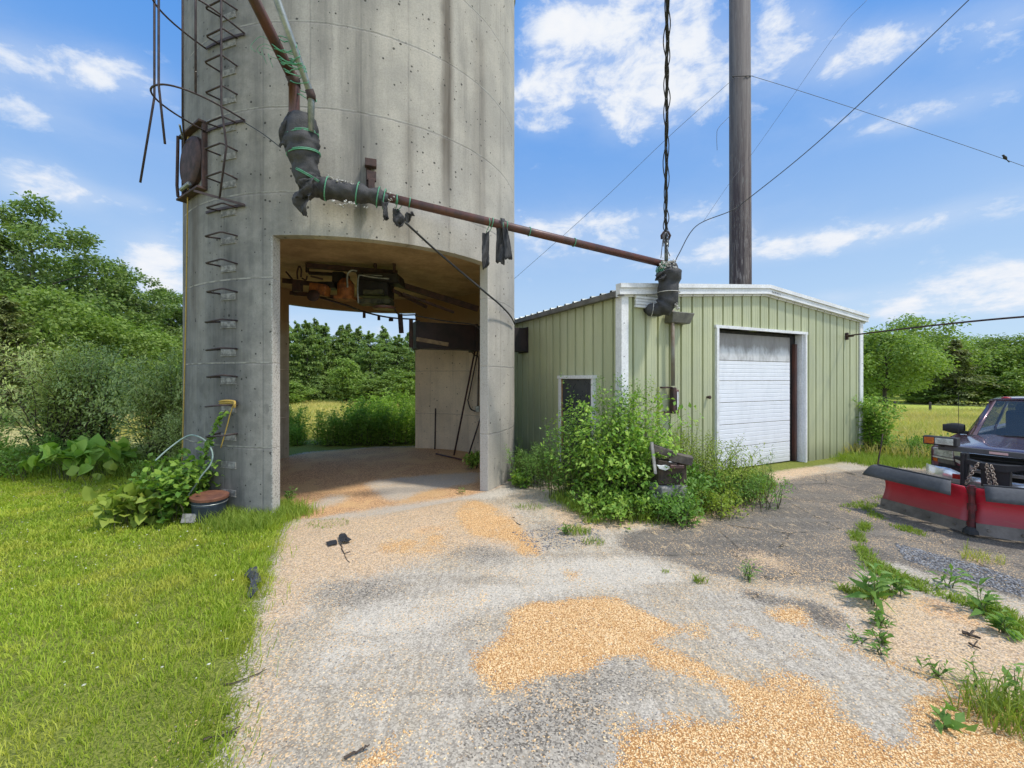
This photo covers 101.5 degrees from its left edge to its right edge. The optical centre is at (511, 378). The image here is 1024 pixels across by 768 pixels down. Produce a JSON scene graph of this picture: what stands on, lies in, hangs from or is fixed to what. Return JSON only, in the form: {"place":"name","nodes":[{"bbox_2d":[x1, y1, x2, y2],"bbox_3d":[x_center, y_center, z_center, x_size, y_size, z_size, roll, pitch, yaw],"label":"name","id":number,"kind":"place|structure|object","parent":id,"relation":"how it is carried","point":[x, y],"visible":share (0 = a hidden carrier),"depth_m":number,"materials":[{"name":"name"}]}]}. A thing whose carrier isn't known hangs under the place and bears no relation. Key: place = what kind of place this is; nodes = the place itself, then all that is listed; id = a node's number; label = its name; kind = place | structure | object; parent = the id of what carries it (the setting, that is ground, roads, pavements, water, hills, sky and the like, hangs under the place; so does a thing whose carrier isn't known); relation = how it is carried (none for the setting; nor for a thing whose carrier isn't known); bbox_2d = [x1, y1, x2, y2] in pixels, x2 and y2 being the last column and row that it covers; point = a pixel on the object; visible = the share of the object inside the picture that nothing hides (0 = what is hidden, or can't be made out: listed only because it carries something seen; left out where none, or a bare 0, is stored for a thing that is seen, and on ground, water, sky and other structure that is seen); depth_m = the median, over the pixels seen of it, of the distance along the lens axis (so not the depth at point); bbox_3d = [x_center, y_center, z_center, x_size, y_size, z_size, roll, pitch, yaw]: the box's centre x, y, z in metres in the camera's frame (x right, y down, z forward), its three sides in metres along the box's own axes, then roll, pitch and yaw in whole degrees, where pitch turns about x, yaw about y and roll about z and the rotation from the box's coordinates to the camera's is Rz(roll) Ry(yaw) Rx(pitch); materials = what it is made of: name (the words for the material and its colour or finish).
{"place":"outdoors","nodes":[
{"label":"outdoors","id":0,"kind":"place"},
{"bbox_2d":[0,388,988,512],"bbox_3d":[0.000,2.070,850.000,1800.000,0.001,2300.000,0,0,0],"label":"meadow","id":1,"kind":"structure","parent":0,"point":[898,401],"depth_m":22.53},
{"bbox_2d":[0,295,55,427],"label":"broadleaf tree","id":2,"kind":"object","parent":1,"relation":"on","point":[10,315],"visible":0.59,"depth_m":18.97,"materials":[{"name":"green plant"}]},
{"bbox_2d":[0,239,84,389],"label":"maple tree","id":3,"kind":"object","parent":1,"relation":"on","point":[7,266],"visible":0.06,"depth_m":25.19,"materials":[{"name":"green plant"}]},
{"bbox_2d":[0,430,93,481],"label":"shrub","id":4,"kind":"object","parent":1,"relation":"on","point":[4,460],"visible":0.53,"depth_m":8.44,"materials":[{"name":"green plant"}]},
{"bbox_2d":[0,190,129,386],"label":"maple tree","id":5,"kind":"object","parent":1,"relation":"on","point":[28,232],"visible":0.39,"depth_m":25.76,"materials":[{"name":"green plant"}]},
{"bbox_2d":[0,333,150,460],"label":"willow bush","id":6,"kind":"object","parent":1,"relation":"on","point":[63,418],"visible":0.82,"depth_m":9.56,"materials":[{"name":"green plant"}]},
{"bbox_2d":[0,280,151,414],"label":"broadleaf tree","id":7,"kind":"object","parent":1,"relation":"on","point":[42,299],"visible":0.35,"depth_m":21.71,"materials":[{"name":"green plant"}]},
{"bbox_2d":[18,433,136,482],"bbox_3d":[-8.537,1.549,8.462,1.616,0.908,1.567,0,0,26],"label":"burdock","id":8,"kind":"object","parent":1,"relation":"on","point":[84,453],"visible":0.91,"depth_m":8.21,"materials":[{"name":"green plant"}]},
{"bbox_2d":[0,440,173,488],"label":"undergrowth","id":9,"kind":"object","parent":1,"relation":"on","point":[99,466],"visible":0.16,"depth_m":8.61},
{"bbox_2d":[66,459,117,485],"bbox_3d":[-7.965,1.808,8.028,0.589,0.416,0.602,0,0,0],"label":"burdock","id":10,"kind":"object","parent":1,"relation":"on","point":[109,466],"visible":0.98,"depth_m":7.83,"materials":[{"name":"green plant"}]},
{"bbox_2d":[12,307,176,412],"bbox_3d":[-24.407,-1.014,25.116,8.279,6.376,7.589,0,0,33],"label":"broadleaf tree","id":11,"kind":"object","parent":1,"relation":"on","point":[120,333],"visible":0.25,"depth_m":24.80,"materials":[{"name":"green plant"}]},
{"bbox_2d":[38,247,169,369],"bbox_3d":[-30.955,-3.686,30.996,8.524,11.652,7.754,0,0,22],"label":"maple tree","id":12,"kind":"object","parent":1,"relation":"on","point":[128,292],"visible":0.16,"depth_m":30.91,"materials":[{"name":"green plant"}]},
{"bbox_2d":[66,345,182,468],"bbox_3d":[-7.574,0.645,9.763,3.178,2.792,3.348,0,0,0],"label":"willow bush","id":13,"kind":"object","parent":1,"relation":"on","point":[166,397],"visible":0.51,"depth_m":9.02,"materials":[{"name":"green plant"}]},
{"bbox_2d":[92,264,182,376],"bbox_3d":[-30.070,-3.318,32.774,7.754,10.905,8.524,0,0,38],"label":"maple tree","id":14,"kind":"object","parent":1,"relation":"on","point":[159,307],"visible":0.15,"depth_m":33.02,"materials":[{"name":"green plant"}]},
{"bbox_2d":[96,322,182,404],"bbox_3d":[-24.562,-0.800,28.009,7.209,5.932,7.865,0,0,8],"label":"broadleaf tree","id":15,"kind":"object","parent":1,"relation":"on","point":[164,342],"visible":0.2,"depth_m":27.52,"materials":[{"name":"green plant"}]},
{"bbox_2d":[137,286,182,362],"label":"maple tree","id":16,"kind":"object","parent":1,"relation":"on","point":[171,296],"visible":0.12,"depth_m":36.69,"materials":[{"name":"green plant"}]},
{"bbox_2d":[99,399,414,438],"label":"meadow grass","id":17,"kind":"structure","parent":1,"relation":"on","point":[320,405],"depth_m":24.17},
{"bbox_2d":[289,421,309,445],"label":"tall weed","id":18,"kind":"object","parent":1,"relation":"on","point":[294,438],"visible":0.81,"depth_m":12.44,"materials":[{"name":"green plant"}]},
{"bbox_2d":[289,380,318,403],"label":"young tree","id":19,"kind":"object","parent":1,"relation":"on","point":[296,397],"visible":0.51,"depth_m":30.70,"materials":[{"name":"green plant"}]},
{"bbox_2d":[289,321,327,401],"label":"spruce tree","id":20,"kind":"object","parent":1,"relation":"on","point":[293,361],"visible":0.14,"depth_m":35.88,"materials":[{"name":"green plant"}]},
{"bbox_2d":[289,320,350,401],"bbox_3d":[-18.345,-1.173,36.581,8.456,8.027,8.687,0,0,-20],"label":"spruce tree","id":21,"kind":"object","parent":1,"relation":"on","point":[307,340],"visible":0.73,"depth_m":36.69,"materials":[{"name":"green plant"}]},
{"bbox_2d":[302,323,350,400],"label":"spruce tree","id":22,"kind":"object","parent":1,"relation":"on","point":[324,331],"visible":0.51,"depth_m":38.59,"materials":[{"name":"green plant"}]},
{"bbox_2d":[306,407,348,445],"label":"tall weed","id":23,"kind":"object","parent":1,"relation":"on","point":[326,431],"visible":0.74,"depth_m":12.52,"materials":[{"name":"green plant"}]},
{"bbox_2d":[310,324,362,400],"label":"spruce tree","id":24,"kind":"object","parent":1,"relation":"on","point":[341,331],"visible":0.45,"depth_m":39.61,"materials":[{"name":"green plant"}]},
{"bbox_2d":[328,417,361,445],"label":"tall weed","id":25,"kind":"object","parent":1,"relation":"on","point":[349,431],"visible":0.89,"depth_m":12.46,"materials":[{"name":"green plant"}]},
{"bbox_2d":[325,356,368,401],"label":"young tree","id":26,"kind":"object","parent":1,"relation":"on","point":[342,370],"visible":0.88,"depth_m":32.44,"materials":[{"name":"green plant"}]},
{"bbox_2d":[328,325,376,399],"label":"spruce tree","id":27,"kind":"object","parent":1,"relation":"on","point":[358,334],"visible":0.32,"depth_m":40.70,"materials":[{"name":"green plant"}]},
{"bbox_2d":[325,330,389,401],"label":"spruce tree","id":28,"kind":"object","parent":1,"relation":"on","point":[370,349],"visible":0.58,"depth_m":37.63,"materials":[{"name":"green plant"}]},
{"bbox_2d":[346,377,385,402],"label":"young tree","id":29,"kind":"object","parent":1,"relation":"on","point":[369,385],"visible":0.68,"depth_m":31.17,"materials":[{"name":"green plant"}]},
{"bbox_2d":[338,394,396,446],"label":"tall weed","id":30,"kind":"object","parent":1,"relation":"on","point":[365,416],"visible":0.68,"depth_m":12.66,"materials":[{"name":"green plant"}]},
{"bbox_2d":[361,417,390,445],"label":"tall weed","id":31,"kind":"object","parent":1,"relation":"on","point":[378,436],"visible":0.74,"depth_m":12.50,"materials":[{"name":"green plant"}]},
{"bbox_2d":[348,334,414,399],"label":"spruce tree","id":32,"kind":"object","parent":1,"relation":"on","point":[393,360],"visible":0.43,"depth_m":38.66,"materials":[{"name":"green plant"}]},
{"bbox_2d":[368,325,394,376],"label":"spruce tree","id":33,"kind":"object","parent":1,"relation":"on","point":[383,335],"visible":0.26,"depth_m":41.75,"materials":[{"name":"green plant"}]},
{"bbox_2d":[368,399,412,445],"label":"tall weed","id":34,"kind":"object","parent":1,"relation":"on","point":[394,426],"visible":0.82,"depth_m":12.72,"materials":[{"name":"green plant"}]},
{"bbox_2d":[379,370,414,401],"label":"young tree","id":35,"kind":"object","parent":1,"relation":"on","point":[402,382],"visible":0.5,"depth_m":30.31,"materials":[{"name":"green plant"}]},
{"bbox_2d":[399,400,414,444],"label":"tall weed","id":36,"kind":"object","parent":1,"relation":"on","point":[408,432],"visible":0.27,"depth_m":12.77,"materials":[{"name":"green plant"}]},
{"bbox_2d":[783,406,983,458],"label":"meadow grass","id":37,"kind":"structure","parent":1,"relation":"on","point":[918,421],"depth_m":15.58,"materials":[{"name":"plant"}]},
{"bbox_2d":[863,324,960,406],"bbox_3d":[25.897,-0.864,28.945,6.976,5.876,6.696,0,0,40],"label":"apple tree","id":38,"kind":"object","parent":1,"relation":"on","point":[907,347],"visible":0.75,"depth_m":27.72,"materials":[{"name":"green plant"}]},
{"bbox_2d":[884,430,954,456],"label":"shrub","id":39,"kind":"object","parent":1,"relation":"on","point":[915,439],"visible":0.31,"depth_m":10.57,"materials":[{"name":"green plant"}]},
{"bbox_2d":[898,389,964,403],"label":"young tree","id":40,"kind":"object","parent":1,"relation":"on","point":[913,397],"visible":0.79,"depth_m":33.48,"materials":[{"name":"green plant"}]},
{"bbox_2d":[863,313,1002,400],"bbox_3d":[34.519,-1.735,35.776,9.285,7.862,9.222,0,0,34],"label":"maple tree","id":41,"kind":"object","parent":1,"relation":"on","point":[915,321],"visible":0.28,"depth_m":34.14,"materials":[{"name":"green plant"}]},
{"bbox_2d":[903,339,1009,406],"bbox_3d":[34.929,-0.257,33.077,5.997,5.682,5.972,0,0,-36],"label":"pine tree","id":42,"kind":"object","parent":1,"relation":"on","point":[957,344],"visible":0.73,"depth_m":32.47,"materials":[{"name":"green plant"}]},
{"bbox_2d":[944,378,1023,402],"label":"young tree","id":43,"kind":"object","parent":1,"relation":"on","point":[982,397],"visible":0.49,"depth_m":31.61,"materials":[{"name":"green plant"}]},
{"bbox_2d":[960,332,1023,380],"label":"maple tree","id":44,"kind":"object","parent":1,"relation":"on","point":[986,344],"visible":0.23,"depth_m":39.28,"materials":[{"name":"green plant"}]},
{"bbox_2d":[974,337,1023,380],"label":"maple tree","id":45,"kind":"object","parent":1,"relation":"on","point":[1010,360],"visible":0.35,"depth_m":38.76,"materials":[{"name":"green plant"}]},
{"bbox_2d":[980,367,1023,396],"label":"young tree","id":46,"kind":"object","parent":1,"relation":"on","point":[1013,379],"visible":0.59,"depth_m":30.58,"materials":[{"name":"green plant"}]},
{"bbox_2d":[0,433,1023,767],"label":"ground","id":47,"kind":"structure","parent":0,"point":[362,487],"depth_m":3.24,"materials":[{"name":"gravel"}]},
{"bbox_2d":[81,482,173,528],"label":"vine","id":48,"kind":"object","parent":47,"relation":"on","point":[130,507],"visible":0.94,"depth_m":5.58,"materials":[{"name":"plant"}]},
{"bbox_2d":[0,467,298,767],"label":"lawn grass","id":49,"kind":"structure","parent":47,"relation":"on","point":[8,507],"depth_m":3.78,"materials":[{"name":"plant"}]},
{"bbox_2d":[135,404,182,464],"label":"willow bush","id":50,"kind":"object","parent":47,"relation":"on","point":[175,429],"visible":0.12,"depth_m":8.54,"materials":[{"name":"green plant"}]},
{"bbox_2d":[116,448,220,525],"bbox_3d":[-4.812,1.539,6.157,1.329,0.990,1.387,0,0,23],"label":"vine","id":51,"kind":"object","parent":47,"relation":"on","point":[179,479],"visible":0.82,"depth_m":5.86,"materials":[{"name":"green plant"}]},
{"bbox_2d":[189,490,228,522],"bbox_3d":[-4.293,1.823,5.940,0.465,0.375,0.465,0,0,0],"label":"bucket","id":52,"kind":"object","parent":47,"relation":"on","point":[203,503],"visible":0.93,"depth_m":5.81,"materials":[{"name":"blue"}]},
{"bbox_2d":[150,499,313,767],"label":"fringe grass","id":53,"kind":"structure","parent":47,"relation":"on","point":[246,636],"depth_m":3.01,"materials":[{"name":"plant"}]},
{"bbox_2d":[173,493,324,535],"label":"undergrowth","id":54,"kind":"object","parent":47,"relation":"on","point":[239,518],"visible":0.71,"depth_m":5.75,"materials":[{"name":"plant"}]},
{"bbox_2d":[175,0,514,515],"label":"silo","id":55,"kind":"object","parent":47,"relation":"on","point":[415,99],"visible":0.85,"depth_m":6.35,"materials":[{"name":"concrete"}]},
{"bbox_2d":[181,137,188,463],"bbox_3d":[-5.126,-1.133,6.588,0.116,5.380,0.077,0,0,0],"label":"rope","id":56,"kind":"object","parent":55,"relation":"hanging from","point":[185,323],"visible":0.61,"depth_m":6.55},
{"bbox_2d":[139,0,244,213],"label":"ladder cage","id":57,"kind":"object","parent":55,"relation":"attached to","point":[182,88],"visible":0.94,"depth_m":5.71,"materials":[{"name":"metal"}]},
{"bbox_2d":[185,410,229,513],"bbox_3d":[-4.398,1.243,6.087,0.636,1.592,0.297,0,0,0],"label":"vine","id":58,"kind":"object","parent":55,"relation":"attached to","point":[208,444],"visible":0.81,"depth_m":6.07,"materials":[{"name":"green plant"}]},
{"bbox_2d":[282,263,478,332],"bbox_3d":[-2.943,-1.699,9.277,3.664,1.322,2.584,0,0,-43],"label":"silo unloader","id":59,"kind":"object","parent":55,"relation":"hanging from","point":[376,290],"visible":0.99,"depth_m":8.44,"materials":[{"name":"metal"}]},
{"bbox_2d":[405,222,514,324],"bbox_3d":[-0.565,-1.638,7.121,0.361,1.074,3.202,0,0,29],"label":"cable","id":60,"kind":"object","parent":55,"relation":"attached to","point":[446,259],"visible":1,"depth_m":6.60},
{"bbox_2d":[248,0,681,316],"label":"overhead pipe","id":61,"kind":"object","parent":55,"relation":"attached to","point":[298,132],"visible":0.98,"depth_m":5.64,"materials":[{"name":"metal"}]},
{"bbox_2d":[496,218,511,264],"bbox_3d":[-0.133,-2.147,6.544,0.228,0.727,0.192,0,0,42],"label":"insulation scrap","id":62,"kind":"object","parent":61,"relation":"hanging from","point":[503,250],"visible":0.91,"depth_m":6.53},
{"bbox_2d":[661,0,670,256],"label":"service cable","id":63,"kind":"object","parent":61,"relation":"attached to","point":[665,236],"visible":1,"depth_m":6.65,"materials":[{"name":"grey metal"}]},
{"bbox_2d":[676,0,968,259],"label":"overhead wire","id":64,"kind":"object","parent":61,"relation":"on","point":[831,129],"visible":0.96,"depth_m":6.94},
{"bbox_2d":[409,315,527,353],"bbox_3d":[-1.023,-1.052,10.331,3.117,0.764,0.580,0,0,-26],"label":"conveyor trough","id":65,"kind":"object","parent":55,"relation":"attached to","point":[439,336],"visible":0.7,"depth_m":9.91,"materials":[{"name":"black metal"}]},
{"bbox_2d":[504,439,560,489],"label":"shrub","id":66,"kind":"object","parent":47,"relation":"on","point":[528,457],"visible":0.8,"depth_m":7.79,"materials":[{"name":"green plant"}]},
{"bbox_2d":[535,399,609,499],"bbox_3d":[0.958,1.178,6.993,1.144,1.647,0.962,0,0,44],"label":"shrub","id":67,"kind":"object","parent":47,"relation":"on","point":[563,477],"visible":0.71,"depth_m":6.92,"materials":[{"name":"green plant"}]},
{"bbox_2d":[151,500,1023,767],"bbox_3d":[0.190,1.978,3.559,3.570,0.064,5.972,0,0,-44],"label":"corn kernels","id":68,"kind":"object","parent":47,"relation":"on","point":[655,747],"visible":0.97,"depth_m":2.61,"materials":[{"name":"food"}]},
{"bbox_2d":[560,369,653,491],"bbox_3d":[1.779,0.923,7.066,1.742,2.157,1.471,0,0,-38],"label":"shrub","id":69,"kind":"object","parent":47,"relation":"on","point":[619,405],"visible":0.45,"depth_m":6.84,"materials":[{"name":"green plant"}]},
{"bbox_2d":[567,480,656,529],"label":"shrub","id":70,"kind":"object","parent":47,"relation":"on","point":[607,502],"visible":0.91,"depth_m":5.95,"materials":[{"name":"green plant"}]},
{"bbox_2d":[541,389,703,515],"bbox_3d":[1.617,1.102,6.899,2.329,1.913,2.560,0,0,0],"label":"shrub","id":71,"kind":"object","parent":47,"relation":"on","point":[596,462],"visible":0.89,"depth_m":6.41,"materials":[{"name":"green plant"}]},
{"bbox_2d":[544,467,781,526],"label":"undergrowth","id":72,"kind":"object","parent":47,"relation":"on","point":[564,499],"visible":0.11,"depth_m":6.32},
{"bbox_2d":[628,485,706,529],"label":"shrub","id":73,"kind":"object","parent":47,"relation":"on","point":[675,510],"visible":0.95,"depth_m":5.72,"materials":[{"name":"green plant"}]},
{"bbox_2d":[649,482,687,509],"bbox_3d":[2.320,1.780,6.220,0.460,0.440,0.320,0,0,-17],"label":"concrete chunk","id":74,"kind":"object","parent":47,"relation":"on","point":[660,489],"visible":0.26,"depth_m":6.08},
{"bbox_2d":[651,457,686,484],"bbox_3d":[2.340,1.380,6.260,0.440,0.360,0.280,0,0,-9],"label":"crate","id":75,"kind":"object","parent":74,"relation":"on","point":[660,476],"visible":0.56,"depth_m":6.13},
{"bbox_2d":[628,453,730,515],"bbox_3d":[2.523,1.637,6.619,1.762,0.758,1.661,0,0,-40],"label":"shrub","id":76,"kind":"object","parent":47,"relation":"on","point":[692,480],"visible":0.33,"depth_m":6.18,"materials":[{"name":"green plant"}]},
{"bbox_2d":[514,283,869,473],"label":"garage","id":77,"kind":"structure","parent":47,"relation":"on","point":[762,364],"depth_m":9.33,"materials":[{"name":"green"}]},
{"bbox_2d":[563,379,590,472],"bbox_3d":[1.374,1.000,8.818,0.040,1.970,1.080,0,0,-26],"label":"side door","id":78,"kind":"structure","parent":77,"relation":"in","point":[582,387],"depth_m":8.84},
{"bbox_2d":[660,310,678,413],"bbox_3d":[3.008,-0.315,7.976,0.403,1.970,0.118,0,0,-21],"label":"wall conduit","id":79,"kind":"object","parent":77,"relation":"attached to","point":[674,392],"depth_m":7.95,"materials":[{"name":"metal"}]},
{"bbox_2d":[719,441,789,469],"bbox_3d":[5.442,1.738,9.470,2.700,0.464,0.045,0,0,-26],"label":"door panel","id":80,"kind":"structure","parent":77,"relation":"in","point":[781,450],"depth_m":9.62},
{"bbox_2d":[719,420,789,447],"bbox_3d":[5.442,1.251,9.470,2.700,0.490,0.045,0,0,-26],"label":"door panel","id":81,"kind":"structure","parent":77,"relation":"in","point":[777,431],"depth_m":9.48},
{"bbox_2d":[719,400,789,424],"bbox_3d":[5.442,0.761,9.470,2.700,0.470,0.045,0,0,-26],"label":"door panel","id":82,"kind":"structure","parent":77,"relation":"in","point":[764,411],"depth_m":9.45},
{"bbox_2d":[719,381,789,402],"bbox_3d":[5.442,0.286,9.470,2.700,0.460,0.045,0,0,-26],"label":"door panel","id":83,"kind":"structure","parent":77,"relation":"in","point":[729,391],"depth_m":9.45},
{"bbox_2d":[719,360,789,380],"bbox_3d":[5.442,-0.170,9.470,2.700,0.433,0.045,0,0,-26],"label":"door panel","id":84,"kind":"structure","parent":77,"relation":"in","point":[728,370],"depth_m":9.45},
{"bbox_2d":[719,333,789,361],"bbox_3d":[5.442,-0.688,9.470,2.700,0.583,0.045,0,0,-26],"label":"door panel","id":85,"kind":"structure","parent":77,"relation":"in","point":[739,347],"depth_m":9.45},
{"bbox_2d":[845,316,1023,336],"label":"overhead wire","id":86,"kind":"object","parent":77,"relation":"attached to","point":[939,325],"visible":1,"depth_m":8.32,"materials":[{"name":"metal"}]},
{"bbox_2d":[653,430,771,499],"bbox_3d":[3.352,1.447,7.144,1.922,1.110,1.959,0,0,0],"label":"shrub","id":87,"kind":"object","parent":47,"relation":"on","point":[714,461],"visible":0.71,"depth_m":6.89,"materials":[{"name":"green plant"}]},
{"bbox_2d":[687,483,751,520],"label":"shrub","id":88,"kind":"object","parent":47,"relation":"on","point":[724,505],"visible":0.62,"depth_m":6.10,"materials":[{"name":"green plant"}]},
{"bbox_2d":[729,0,751,283],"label":"utility pole","id":89,"kind":"object","parent":47,"relation":"on","point":[740,244],"visible":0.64,"depth_m":14.61,"materials":[{"name":"wood"}]},
{"bbox_2d":[700,466,795,511],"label":"shrub","id":90,"kind":"object","parent":47,"relation":"on","point":[750,487],"visible":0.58,"depth_m":6.52,"materials":[{"name":"green plant"}]},
{"bbox_2d":[831,581,897,600],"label":"crack weeds","id":91,"kind":"object","parent":47,"relation":"on","point":[854,589],"visible":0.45,"depth_m":3.88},
{"bbox_2d":[845,558,897,613],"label":"leafy weed","id":92,"kind":"object","parent":47,"relation":"on","point":[875,592],"visible":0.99,"depth_m":3.67,"materials":[{"name":"green plant"}]},
{"bbox_2d":[851,393,907,452],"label":"shrub","id":93,"kind":"object","parent":47,"relation":"on","point":[871,434],"visible":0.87,"depth_m":10.87,"materials":[{"name":"green plant"}]},
{"bbox_2d":[829,447,930,469],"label":"undergrowth","id":94,"kind":"object","parent":47,"relation":"on","point":[861,457],"visible":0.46,"depth_m":9.83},
{"bbox_2d":[845,527,1023,641],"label":"crack weeds","id":95,"kind":"object","parent":47,"relation":"on","point":[913,582],"visible":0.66,"depth_m":4.01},
{"bbox_2d":[862,433,1023,541],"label":"snow plow","id":96,"kind":"object","parent":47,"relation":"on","point":[994,507],"visible":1,"depth_m":5.63,"materials":[{"name":"red metal"}]},
{"bbox_2d":[929,699,978,734],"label":"leafy weed","id":97,"kind":"object","parent":47,"relation":"on","point":[949,722],"visible":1,"depth_m":2.39,"materials":[{"name":"green plant"}]},
{"bbox_2d":[923,659,1023,734],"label":"grass tuft","id":98,"kind":"object","parent":47,"relation":"on","point":[1002,696],"visible":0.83,"depth_m":2.51,"materials":[{"name":"green plant"}]},
{"bbox_2d":[926,664,1023,740],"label":"grass tuft","id":99,"kind":"object","parent":47,"relation":"on","point":[998,718],"visible":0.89,"depth_m":2.44,"materials":[{"name":"green plant"}]},
{"bbox_2d":[926,393,1023,487],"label":"pickup truck","id":100,"kind":"object","parent":47,"relation":"on","point":[998,424],"visible":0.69,"depth_m":6.56,"materials":[{"name":"grey paint"}]},
{"bbox_2d":[954,573,1003,615],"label":"leafy weed","id":101,"kind":"object","parent":47,"relation":"on","point":[987,599],"visible":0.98,"depth_m":3.55,"materials":[{"name":"green plant"}]},
{"bbox_2d":[985,609,1023,641],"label":"leafy weed","id":102,"kind":"object","parent":47,"relation":"on","point":[998,620],"visible":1,"depth_m":3.28,"materials":[{"name":"green plant"}]},
{"bbox_2d":[0,0,1023,374],"label":"sky","id":103,"kind":"structure","parent":0,"point":[883,219],"materials":[{"name":"blue"}]},
{"bbox_2d":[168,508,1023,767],"bbox_3d":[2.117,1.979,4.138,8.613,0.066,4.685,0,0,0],"label":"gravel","id":104,"kind":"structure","parent":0,"point":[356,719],"depth_m":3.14,"materials":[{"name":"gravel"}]},
{"bbox_2d":[512,521,1023,596],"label":"gravel","id":105,"kind":"structure","parent":0,"point":[906,549],"depth_m":4.50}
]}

